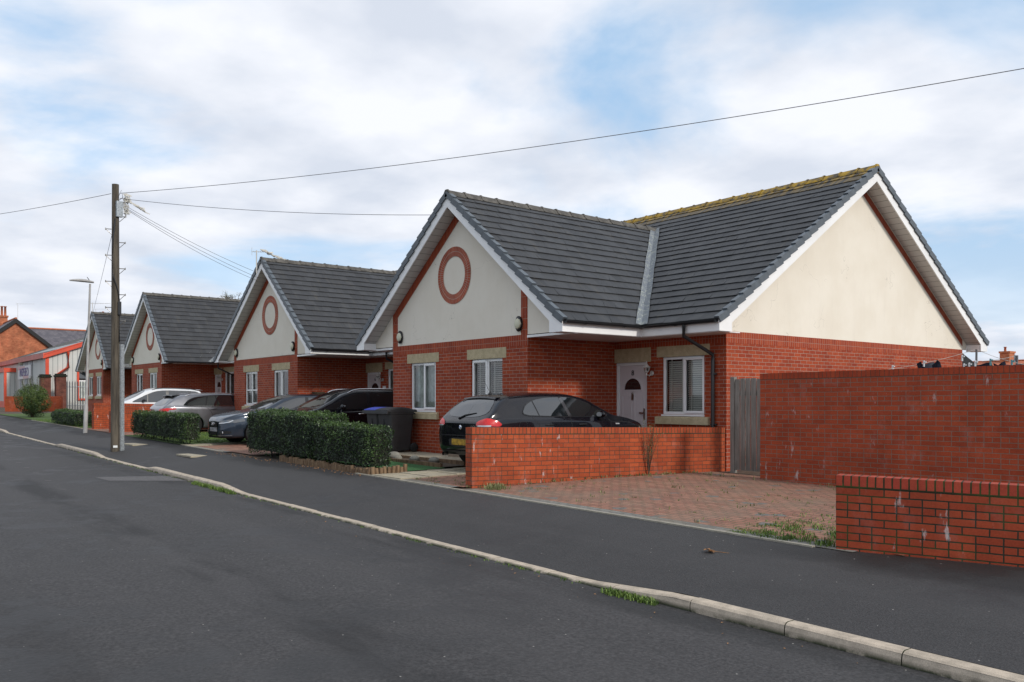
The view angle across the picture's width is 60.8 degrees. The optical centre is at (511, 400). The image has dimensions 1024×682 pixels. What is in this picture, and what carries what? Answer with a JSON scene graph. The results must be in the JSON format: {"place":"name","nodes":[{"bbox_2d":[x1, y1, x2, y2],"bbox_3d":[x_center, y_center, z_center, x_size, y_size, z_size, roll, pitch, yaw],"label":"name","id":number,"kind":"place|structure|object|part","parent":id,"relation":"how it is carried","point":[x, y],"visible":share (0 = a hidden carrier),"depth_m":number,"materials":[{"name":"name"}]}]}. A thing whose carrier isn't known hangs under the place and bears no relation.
{"place":"outdoors","nodes":[
{"label":"outdoors","id":0,"kind":"place"},
{"bbox_2d":[0,413,91,427],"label":"lawn","id":1,"kind":"structure","parent":0,"point":[46,416],"depth_m":46.26,"materials":[{"name":"green plant"}]},
{"bbox_2d":[13,378,52,416],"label":"garden bush","id":2,"kind":"object","parent":1,"relation":"on","point":[35,405],"visible":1,"depth_m":46.26,"materials":[{"name":"green plant"}]},
{"bbox_2d":[51,408,91,426],"bbox_3d":[-18.901,0.685,37.454,0.931,0.781,5.108,0,0,-38],"label":"privet hedge","id":3,"kind":"object","parent":1,"relation":"on","point":[71,416],"visible":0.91,"depth_m":36.46,"materials":[{"name":"green plant"}]},
{"bbox_2d":[67,425,207,434],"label":"driveway","id":4,"kind":"structure","parent":0,"point":[131,433],"depth_m":32.07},
{"bbox_2d":[124,388,201,406],"bbox_3d":[-15.175,0.261,36.613,4.218,1.638,1.993,0,0,-38],"label":"people carrier","id":5,"kind":"object","parent":4,"relation":"on","point":[150,396],"visible":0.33,"depth_m":36.03,"materials":[{"name":"white paint"}]},
{"bbox_2d":[133,395,146,401],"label":"side window","id":6,"kind":"structure","parent":5,"relation":"in","point":[140,399],"depth_m":35.64,"materials":[{"name":"grey glass"}]},
{"bbox_2d":[148,391,165,401],"bbox_3d":[-14.671,-0.195,36.048,0.742,0.473,0.155,0,0,-39],"label":"side window","id":7,"kind":"structure","parent":5,"relation":"in","point":[156,396],"depth_m":36.02,"materials":[{"name":"grey glass"}]},
{"bbox_2d":[169,391,188,394],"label":"side window","id":8,"kind":"structure","parent":5,"relation":"in","point":[170,392],"depth_m":36.61,"materials":[{"name":"grey glass"}]},
{"bbox_2d":[149,393,234,431],"bbox_3d":[-10.662,0.442,32.344,4.988,1.476,2.085,0,0,-38],"label":"estate car","id":9,"kind":"object","parent":4,"relation":"on","point":[206,406],"visible":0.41,"depth_m":31.00,"materials":[{"name":"paint"}]},
{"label":"rear window","id":10,"kind":"part","parent":9,"relation":"part of","materials":[{"name":"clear glass"}]},
{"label":"side window","id":11,"kind":"part","parent":9,"relation":"part of","materials":[{"name":"black glass"}]},
{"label":"side window","id":12,"kind":"part","parent":9,"relation":"part of","materials":[{"name":"black glass"}]},
{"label":"side window","id":13,"kind":"part","parent":9,"relation":"part of","materials":[{"name":"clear glass"}]},
{"bbox_2d":[34,419,245,443],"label":"lawn","id":14,"kind":"structure","parent":0,"point":[177,442],"depth_m":26.79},
{"bbox_2d":[130,409,200,443],"bbox_3d":[-10.556,0.759,26.420,0.639,0.984,5.487,0,0,-38],"label":"privet hedge","id":15,"kind":"object","parent":14,"relation":"on","point":[180,426],"visible":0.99,"depth_m":25.65,"materials":[{"name":"green plant"}]},
{"bbox_2d":[199,444,282,454],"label":"driveway","id":16,"kind":"structure","parent":0,"point":[240,448],"depth_m":22.84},
{"bbox_2d":[208,394,318,441],"bbox_3d":[-6.669,0.507,25.745,4.356,1.425,2.024,0,0,-38],"label":"hatchback","id":17,"kind":"object","parent":16,"relation":"on","point":[231,426],"visible":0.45,"depth_m":24.53,"materials":[{"name":"blue paint"}]},
{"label":"side window","id":18,"kind":"part","parent":17,"relation":"part of","materials":[{"name":"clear glass"}]},
{"bbox_2d":[289,388,392,425],"bbox_3d":[-4.652,0.449,24.347,4.538,1.602,2.056,0,0,-38],"label":"people carrier","id":19,"kind":"object","parent":16,"relation":"on","point":[352,404],"visible":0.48,"depth_m":23.71,"materials":[{"name":"black paint"}]},
{"bbox_2d":[326,400,340,408],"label":"side window","id":20,"kind":"structure","parent":19,"relation":"in","point":[336,405],"depth_m":23.26,"materials":[{"name":"black glass"}]},
{"bbox_2d":[342,393,367,408],"bbox_3d":[-4.272,-0.007,23.659,0.790,0.449,0.164,0,0,-39],"label":"side window","id":21,"kind":"structure","parent":19,"relation":"in","point":[359,400],"depth_m":23.68,"materials":[{"name":"black glass"}]},
{"bbox_2d":[369,392,392,406],"bbox_3d":[-3.547,-0.015,24.233,0.918,0.443,0.167,0,0,-39],"label":"side window","id":22,"kind":"structure","parent":19,"relation":"in","point":[377,399],"depth_m":24.18,"materials":[{"name":"black glass"}]},
{"bbox_2d":[0,407,822,547],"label":"plot ground","id":23,"kind":"structure","parent":0,"point":[276,458],"depth_m":19.71,"materials":[{"name":"plant"}]},
{"bbox_2d":[0,306,52,361],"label":"brick house","id":24,"kind":"structure","parent":23,"relation":"on","point":[18,338],"depth_m":83.76,"materials":[{"name":"brick"}]},
{"bbox_2d":[5,396,62,411],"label":"brick wall","id":25,"kind":"structure","parent":23,"relation":"on","point":[57,403],"depth_m":58.13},
{"bbox_2d":[0,338,85,408],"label":"workshop","id":26,"kind":"structure","parent":23,"relation":"on","point":[62,358],"depth_m":65.50,"materials":[{"name":"white plastic"}]},
{"bbox_2d":[77,372,85,399],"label":"window","id":27,"kind":"structure","parent":26,"relation":"in","point":[81,376],"depth_m":64.63,"materials":[{"name":"white plastic"}]},
{"bbox_2d":[38,374,51,395],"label":"brick pillar","id":28,"kind":"structure","parent":23,"relation":"on","point":[46,384],"depth_m":61.71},
{"bbox_2d":[53,374,66,408],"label":"brick pillar","id":29,"kind":"structure","parent":23,"relation":"on","point":[60,384],"depth_m":61.69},
{"bbox_2d":[28,311,103,345],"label":"brick house","id":30,"kind":"structure","parent":23,"relation":"on","point":[54,336],"depth_m":102.40,"materials":[{"name":"stone"}]},
{"bbox_2d":[66,381,85,409],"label":"palisade fence","id":31,"kind":"object","parent":23,"relation":"on","point":[74,386],"visible":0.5,"depth_m":62.35,"materials":[{"name":"grey"}]},
{"bbox_2d":[92,403,153,428],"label":"brick wall","id":32,"kind":"structure","parent":23,"relation":"on","point":[100,415],"depth_m":33.76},
{"bbox_2d":[109,411,207,431],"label":"brick wall","id":33,"kind":"structure","parent":23,"relation":"on","point":[127,420],"depth_m":31.43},
{"bbox_2d":[75,303,302,413],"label":"bungalow","id":34,"kind":"object","parent":23,"relation":"on","point":[99,386],"visible":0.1,"depth_m":52.07,"materials":[{"name":"brick"}]},
{"bbox_2d":[89,377,92,395],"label":"window","id":35,"kind":"structure","parent":34,"relation":"in","point":[90,378],"depth_m":53.74,"materials":[{"name":"glass"}]},
{"bbox_2d":[97,376,100,395],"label":"window","id":36,"kind":"structure","parent":34,"relation":"in","point":[98,377],"depth_m":52.07,"materials":[{"name":"glass"}]},
{"bbox_2d":[194,446,230,451],"bbox_3d":[-7.866,1.251,22.748,0.150,0.035,2.600,0,0,-38],"label":"driveway border","id":37,"kind":"object","parent":23,"relation":"on","point":[213,449],"visible":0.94,"depth_m":22.54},
{"bbox_2d":[181,441,247,445],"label":"path slabs","id":38,"kind":"structure","parent":23,"relation":"on","point":[223,443],"depth_m":24.72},
{"bbox_2d":[219,291,240,298],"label":"bare tree","id":39,"kind":"object","parent":23,"relation":"on","point":[230,297],"visible":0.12,"depth_m":57.39,"materials":[{"name":"brown plant"}]},
{"bbox_2d":[124,270,396,393],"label":"bungalow","id":40,"kind":"object","parent":23,"relation":"on","point":[170,342],"visible":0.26,"depth_m":40.97,"materials":[{"name":"tile"}]},
{"bbox_2d":[137,374,142,390],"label":"window","id":41,"kind":"structure","parent":40,"relation":"in","point":[139,376],"depth_m":43.15,"materials":[{"name":"white plastic"}]},
{"bbox_2d":[150,372,156,387],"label":"window","id":42,"kind":"structure","parent":40,"relation":"in","point":[153,376],"depth_m":41.12,"materials":[{"name":"white plastic"}]},
{"bbox_2d":[215,374,220,392],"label":"door","id":43,"kind":"structure","parent":40,"relation":"in","point":[217,383],"depth_m":41.24,"materials":[{"name":"white plastic"}]},
{"bbox_2d":[226,372,233,393],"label":"window","id":44,"kind":"structure","parent":40,"relation":"in","point":[229,378],"depth_m":40.33,"materials":[{"name":"glass"}]},
{"bbox_2d":[247,407,394,469],"bbox_3d":[-4.135,0.762,18.814,1.142,1.240,6.234,0,0,-38],"label":"privet hedge","id":45,"kind":"object","parent":23,"relation":"on","point":[325,435],"visible":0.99,"depth_m":18.19,"materials":[{"name":"green plant"}]},
{"bbox_2d":[279,455,406,474],"bbox_3d":[-3.552,1.284,17.815,0.825,0.208,4.094,0,0,-38],"label":"log roll edging","id":46,"kind":"object","parent":23,"relation":"on","point":[343,467],"visible":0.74,"depth_m":16.80,"materials":[{"name":"wood"}]},
{"bbox_2d":[298,455,440,470],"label":"artificial lawn","id":47,"kind":"structure","parent":23,"relation":"on","point":[411,467],"depth_m":17.44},
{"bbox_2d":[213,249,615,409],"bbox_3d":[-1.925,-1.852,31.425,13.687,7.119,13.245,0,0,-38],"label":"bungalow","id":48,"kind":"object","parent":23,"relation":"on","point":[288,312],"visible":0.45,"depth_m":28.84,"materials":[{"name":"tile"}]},
{"bbox_2d":[244,372,256,405],"bbox_3d":[-8.838,-0.428,30.726,0.770,1.185,1.140,0,0,-39],"label":"window","id":49,"kind":"structure","parent":48,"relation":"in","point":[251,377],"depth_m":30.89,"materials":[{"name":"white plastic"}]},
{"bbox_2d":[275,370,287,395],"bbox_3d":[-7.278,-0.428,28.765,0.770,1.185,1.160,0,0,-39],"label":"window","id":50,"kind":"structure","parent":48,"relation":"in","point":[281,376],"depth_m":28.95,"materials":[{"name":"white plastic"}]},
{"bbox_2d":[368,372,380,387],"bbox_3d":[-4.499,0.117,28.719,0.125,2.126,0.950,0,0,-39],"label":"door","id":51,"kind":"structure","parent":48,"relation":"in","point":[373,382],"depth_m":28.78,"materials":[{"name":"white plastic"}]},
{"bbox_2d":[389,369,392,388],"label":"window","id":52,"kind":"structure","parent":48,"relation":"in","point":[390,370],"depth_m":27.97,"materials":[{"name":"glass"}]},
{"bbox_2d":[389,458,442,468],"bbox_3d":[-2.937,1.305,19.162,0.060,0.150,4.950,0,0,-38],"label":"timber edging","id":53,"kind":"object","parent":23,"relation":"on","point":[432,464],"visible":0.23,"depth_m":17.78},
{"bbox_2d":[372,467,465,475],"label":"path slabs","id":54,"kind":"structure","parent":23,"relation":"on","point":[427,471],"depth_m":16.48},
{"bbox_2d":[382,469,465,479],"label":"path slabs","id":55,"kind":"structure","parent":23,"relation":"on","point":[430,474],"depth_m":15.89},
{"bbox_2d":[391,451,461,460],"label":"patio","id":56,"kind":"structure","parent":23,"relation":"on","point":[425,454],"depth_m":19.97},
{"bbox_2d":[362,407,383,429],"bbox_3d":[-3.135,0.682,21.422,0.895,1.073,0.610,0,0,-40],"label":"wheelie bin","id":57,"kind":"object","parent":56,"relation":"on","point":[372,418],"visible":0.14,"depth_m":21.16,"materials":[{"name":"plastic"}]},
{"bbox_2d":[373,407,417,451],"bbox_3d":[-2.774,0.682,20.904,0.895,1.073,0.610,0,0,-40],"label":"wheelie bin","id":58,"kind":"object","parent":56,"relation":"on","point":[399,420],"visible":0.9,"depth_m":20.69,"materials":[{"name":"plastic"}]},
{"bbox_2d":[403,479,458,486],"bbox_3d":[-1.411,1.379,14.658,0.220,0.022,1.500,0,0,-38],"label":"driveway border","id":59,"kind":"object","parent":23,"relation":"on","point":[432,483],"visible":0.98,"depth_m":14.59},
{"bbox_2d":[402,458,462,466],"bbox_3d":[-2.726,1.265,19.362,0.560,0.073,5.100,0,0,-38],"label":"garden bed","id":60,"kind":"object","parent":23,"relation":"on","point":[446,464],"visible":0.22,"depth_m":17.72,"materials":[{"name":"soil"}]},
{"bbox_2d":[389,451,400,457],"bbox_3d":[-2.617,1.219,19.385,0.311,0.198,0.331,0,0,-5],"label":"cobble","id":61,"kind":"object","parent":60,"relation":"on","point":[392,454],"visible":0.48,"depth_m":19.27,"materials":[{"name":"stone"}]},
{"bbox_2d":[409,455,419,460],"bbox_3d":[-2.081,1.236,18.600,0.224,0.154,0.289,0,0,-38],"label":"cobble","id":62,"kind":"object","parent":60,"relation":"on","point":[415,457],"visible":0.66,"depth_m":18.50,"materials":[{"name":"stone"}]},
{"bbox_2d":[428,457,439,462],"bbox_3d":[-1.621,1.236,18.133,0.224,0.154,0.262,0,0,-38],"label":"cobble","id":63,"kind":"object","parent":60,"relation":"on","point":[434,459],"visible":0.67,"depth_m":18.05,"materials":[{"name":"stone"}]},
{"bbox_2d":[401,455,465,466],"bbox_3d":[-2.491,1.295,19.517,0.060,0.170,4.950,0,0,-38],"label":"timber edging","id":64,"kind":"object","parent":23,"relation":"on","point":[459,462],"visible":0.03,"depth_m":18.01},
{"bbox_2d":[465,427,724,487],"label":"brick wall","id":65,"kind":"structure","parent":23,"relation":"on","point":[514,455],"depth_m":15.24,"materials":[{"name":"brick"}]},
{"bbox_2d":[639,419,663,472],"bbox_3d":[2.530,0.835,15.947,0.462,1.032,0.629,0,0,-38],"label":"weed plant","id":66,"kind":"object","parent":23,"relation":"on","point":[649,458],"visible":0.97,"depth_m":15.95,"materials":[{"name":"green plant"}]},
{"bbox_2d":[466,489,855,551],"bbox_3d":[1.359,1.435,11.175,0.220,0.086,6.600,0,0,-38],"label":"driveway border","id":67,"kind":"object","parent":23,"relation":"on","point":[638,515],"visible":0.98,"depth_m":10.79,"materials":[{"name":"concrete"}]},
{"bbox_2d":[355,164,988,470],"bbox_3d":[4.193,-1.767,23.293,13.584,7.248,10.592,0,0,-38],"label":"bungalow","id":68,"kind":"object","parent":23,"relation":"on","point":[843,271],"visible":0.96,"depth_m":19.42,"materials":[{"name":"brick"}]},
{"bbox_2d":[412,362,435,411],"bbox_3d":[-1.863,-0.328,21.225,0.770,1.185,1.140,0,0,-39],"label":"window","id":69,"kind":"structure","parent":68,"relation":"in","point":[423,374],"depth_m":21.17,"materials":[{"name":"glass"}]},
{"bbox_2d":[472,358,501,395],"bbox_3d":[-0.275,-0.328,19.229,0.770,1.185,1.160,0,0,-39],"label":"window","id":70,"kind":"structure","parent":68,"relation":"in","point":[489,371],"depth_m":19.41,"materials":[{"name":"white plastic"}]},
{"bbox_2d":[617,362,646,426],"bbox_3d":[2.654,0.217,19.116,0.125,2.126,0.950,0,0,-39],"label":"door","id":71,"kind":"structure","parent":68,"relation":"in","point":[631,377],"depth_m":19.11,"materials":[{"name":"white plastic"}]},
{"bbox_2d":[661,355,704,416],"bbox_3d":[3.791,-0.303,18.149,0.770,1.235,1.140,0,0,-39],"label":"window","id":72,"kind":"structure","parent":68,"relation":"in","point":[683,375],"depth_m":18.16,"materials":[{"name":"white plastic"}]},
{"bbox_2d":[730,377,759,472],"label":"wooden gate","id":73,"kind":"structure","parent":23,"relation":"on","point":[744,392],"depth_m":16.53,"materials":[{"name":"grey"}]},
{"bbox_2d":[760,365,1023,485],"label":"brick wall","id":74,"kind":"structure","parent":23,"relation":"on","point":[946,423],"depth_m":13.45,"materials":[{"name":"brick"}]},
{"bbox_2d":[836,474,1023,567],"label":"brick wall","id":75,"kind":"structure","parent":23,"relation":"on","point":[966,521],"depth_m":8.26,"materials":[{"name":"brick"}]},
{"bbox_2d":[962,354,973,366],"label":"brick house","id":76,"kind":"structure","parent":23,"relation":"on","point":[966,360],"depth_m":37.95,"materials":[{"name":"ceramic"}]},
{"bbox_2d":[975,349,977,364],"bbox_3d":[9.472,0.187,17.810,0.044,2.486,0.074,0,0,-38],"label":"washing post","id":77,"kind":"object","parent":23,"relation":"on","point":[976,354],"visible":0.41,"depth_m":17.78,"materials":[{"name":"grey"}]},
{"bbox_2d":[893,350,972,368],"bbox_3d":[8.246,-0.822,18.148,2.570,0.474,0.008,0,0,16],"label":"washing line","id":78,"kind":"object","parent":77,"relation":"attached to","point":[935,360],"visible":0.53,"depth_m":17.99,"materials":[{"name":"plastic"}]},
{"bbox_2d":[917,362,923,367],"bbox_3d":[8.059,-0.590,17.202,0.123,0.379,0.148,0,0,-38],"label":"garment","id":79,"kind":"object","parent":78,"relation":"hanging from","point":[919,364],"visible":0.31,"depth_m":17.21,"materials":[{"name":"black fabric"}]},
{"bbox_2d":[924,362,933,367],"bbox_3d":[8.164,-0.586,17.118,0.123,0.354,0.232,0,0,-38],"label":"garment","id":80,"kind":"object","parent":78,"relation":"hanging from","point":[928,365],"visible":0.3,"depth_m":17.04,"materials":[{"name":"grey fabric"}]},
{"bbox_2d":[932,360,940,367],"bbox_3d":[8.234,-0.601,16.918,0.123,0.396,0.168,0,0,-38],"label":"garment","id":81,"kind":"object","parent":78,"relation":"hanging from","point":[937,364],"visible":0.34,"depth_m":16.88,"materials":[{"name":"black fabric"}]},
{"bbox_2d":[414,474,468,486],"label":"driveway","id":82,"kind":"structure","parent":0,"point":[447,480],"depth_m":15.17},
{"bbox_2d":[439,381,640,462],"bbox_3d":[0.709,0.423,17.584,4.308,1.664,2.002,0,0,-38],"label":"hatchback","id":83,"kind":"object","parent":82,"relation":"on","point":[527,409],"visible":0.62,"depth_m":16.52,"materials":[{"name":"black paint"}]},
{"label":"rear window","id":84,"kind":"part","parent":83,"relation":"part of","materials":[{"name":"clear glass"}]},
{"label":"side window","id":85,"kind":"part","parent":83,"relation":"part of","materials":[{"name":"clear glass"}]},
{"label":"side window","id":86,"kind":"part","parent":83,"relation":"part of","materials":[{"name":"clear glass"}]},
{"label":"side window","id":87,"kind":"part","parent":83,"relation":"part of","materials":[{"name":"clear glass"}]},
{"bbox_2d":[0,432,961,681],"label":"road","id":88,"kind":"structure","parent":0,"point":[102,580],"depth_m":7.31,"materials":[{"name":"asphalt"}]},
{"bbox_2d":[96,476,186,480],"bbox_3d":[-7.599,1.593,17.827,1.945,0.023,1.136,0,0,-15],"label":"road patch","id":89,"kind":"object","parent":88,"relation":"on","point":[150,478],"visible":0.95,"depth_m":17.87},
{"bbox_2d":[78,452,658,605],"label":"kerb grass","id":90,"kind":"structure","parent":88,"relation":"on","point":[610,591],"depth_m":7.99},
{"bbox_2d":[0,429,1023,681],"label":"kerb","id":91,"kind":"structure","parent":88,"relation":"on","point":[948,667],"depth_m":6.83,"materials":[{"name":"concrete"}]},
{"bbox_2d":[90,452,1014,681],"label":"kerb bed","id":92,"kind":"object","parent":88,"relation":"on","point":[790,626],"visible":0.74,"depth_m":5.89,"materials":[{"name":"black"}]},
{"bbox_2d":[0,415,1023,674],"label":"pavement","id":93,"kind":"structure","parent":0,"point":[968,617],"depth_m":8.93,"materials":[{"name":"asphalt"}]},
{"bbox_2d":[32,420,82,428],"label":"edging kerb","id":94,"kind":"structure","parent":93,"relation":"on","point":[57,424],"depth_m":37.50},
{"bbox_2d":[69,277,93,432],"bbox_3d":[-15.674,-1.634,31.769,0.800,5.798,0.228,0,0,-38],"label":"street lamp","id":95,"kind":"object","parent":93,"relation":"on","point":[85,424],"visible":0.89,"depth_m":31.83,"materials":[{"name":"metal"}]},
{"bbox_2d":[105,184,148,458],"bbox_3d":[-10.657,-2.199,24.196,1.148,7.562,0.291,0,0,-25],"label":"utility pole","id":96,"kind":"object","parent":93,"relation":"on","point":[117,395],"visible":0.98,"depth_m":24.00,"materials":[{"name":"wood"}]},
{"bbox_2d":[1,194,107,213],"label":"overhead cable","id":97,"kind":"object","parent":96,"relation":"attached to","point":[54,204],"visible":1,"depth_m":25.94,"materials":[{"name":"grey plastic"}]},
{"bbox_2d":[123,206,257,277],"bbox_3d":[-9.666,-4.780,26.625,0.011,1.331,5.570,0,0,25],"label":"overhead cable","id":98,"kind":"object","parent":96,"relation":"attached to","point":[191,245],"visible":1,"depth_m":26.44,"materials":[{"name":"grey plastic"}]},
{"bbox_2d":[123,204,257,272],"bbox_3d":[-9.650,-4.880,26.606,0.011,1.231,5.548,0,0,25],"label":"overhead cable","id":99,"kind":"object","parent":96,"relation":"attached to","point":[190,241],"visible":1,"depth_m":26.23,"materials":[{"name":"grey plastic"}]},
{"bbox_2d":[125,208,256,280],"bbox_3d":[-9.697,-4.730,26.664,0.011,1.391,5.616,0,0,24],"label":"overhead cable","id":100,"kind":"object","parent":96,"relation":"attached to","point":[189,247],"visible":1,"depth_m":26.42,"materials":[{"name":"grey plastic"}]},
{"bbox_2d":[120,198,381,214],"bbox_3d":[-6.072,-4.920,21.978,10.441,1.372,0.012,0,0,24],"label":"overhead cable","id":101,"kind":"object","parent":96,"relation":"attached to","point":[260,210],"visible":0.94,"depth_m":22.11,"materials":[{"name":"grey plastic"}]},
{"bbox_2d":[127,68,1023,192],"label":"overhead cable","id":102,"kind":"object","parent":96,"relation":"attached to","point":[612,135],"visible":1,"depth_m":16.94,"materials":[{"name":"grey plastic"}]},
{"bbox_2d":[124,443,146,445],"bbox_3d":[-10.993,1.274,25.628,0.600,0.038,1.100,0,0,-38],"label":"service cover","id":103,"kind":"object","parent":93,"relation":"on","point":[133,444],"visible":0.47,"depth_m":25.23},
{"bbox_2d":[176,454,206,457],"bbox_3d":[-7.881,1.353,21.715,0.600,0.038,1.100,0,0,-38],"label":"service cover","id":104,"kind":"object","parent":93,"relation":"on","point":[191,455],"visible":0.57,"depth_m":21.34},
{"bbox_2d":[185,445,223,451],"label":"edging kerb","id":105,"kind":"structure","parent":93,"relation":"on","point":[205,448],"depth_m":22.78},
{"bbox_2d":[156,453,785,648],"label":"leaf litter","id":106,"kind":"object","parent":93,"relation":"on","point":[334,472],"visible":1,"depth_m":17.58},
{"bbox_2d":[355,473,814,547],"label":"edging kerb","id":107,"kind":"structure","parent":93,"relation":"on","point":[702,528],"depth_m":10.98,"materials":[{"name":"concrete"}]},
{"bbox_2d":[0,0,1023,360],"label":"sky","id":108,"kind":"structure","parent":0,"point":[137,96],"materials":[{"name":"white"}]},
{"bbox_2d":[9,432,1021,674],"bbox_3d":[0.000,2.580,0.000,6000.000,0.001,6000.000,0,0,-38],"label":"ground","id":109,"kind":"structure","parent":0,"point":[698,597],"depth_m":11.63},
{"bbox_2d":[973,347,1023,365],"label":"brick house","id":110,"kind":"structure","parent":109,"relation":"on","point":[1005,354],"depth_m":84.92,"materials":[{"name":"brick"}]},
{"bbox_2d":[477,472,903,555],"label":"driveway","id":111,"kind":"structure","parent":0,"point":[712,504],"depth_m":12.61,"materials":[{"name":"brick"}]},
{"bbox_2d":[416,470,835,536],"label":"driveway weeds","id":112,"kind":"object","parent":111,"relation":"on","point":[490,486],"visible":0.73,"depth_m":13.83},
{"bbox_2d":[729,509,835,547],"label":"driveway grass","id":113,"kind":"structure","parent":111,"relation":"on","point":[766,532],"depth_m":9.59,"materials":[{"name":"plant"}]},
{"bbox_2d":[823,548,1023,580],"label":"pavement margin","id":114,"kind":"object","parent":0,"point":[1012,572],"visible":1,"depth_m":7.92,"materials":[{"name":"concrete"}]},
{"bbox_3d":[8.636,-0.787,15.407,4.304,0.545,2.698,0,0,-39],"label":"washing line","id":115,"kind":"object","parent":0,"visible":0},
{"bbox_2d":[976,362,991,365],"bbox_3d":[8.529,-0.558,15.808,0.123,0.274,0.302,0,0,-38],"label":"garment","id":116,"kind":"object","parent":115,"relation":"hanging from","point":[985,364],"visible":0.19,"depth_m":15.72,"materials":[{"name":"black fabric"}]}
]}

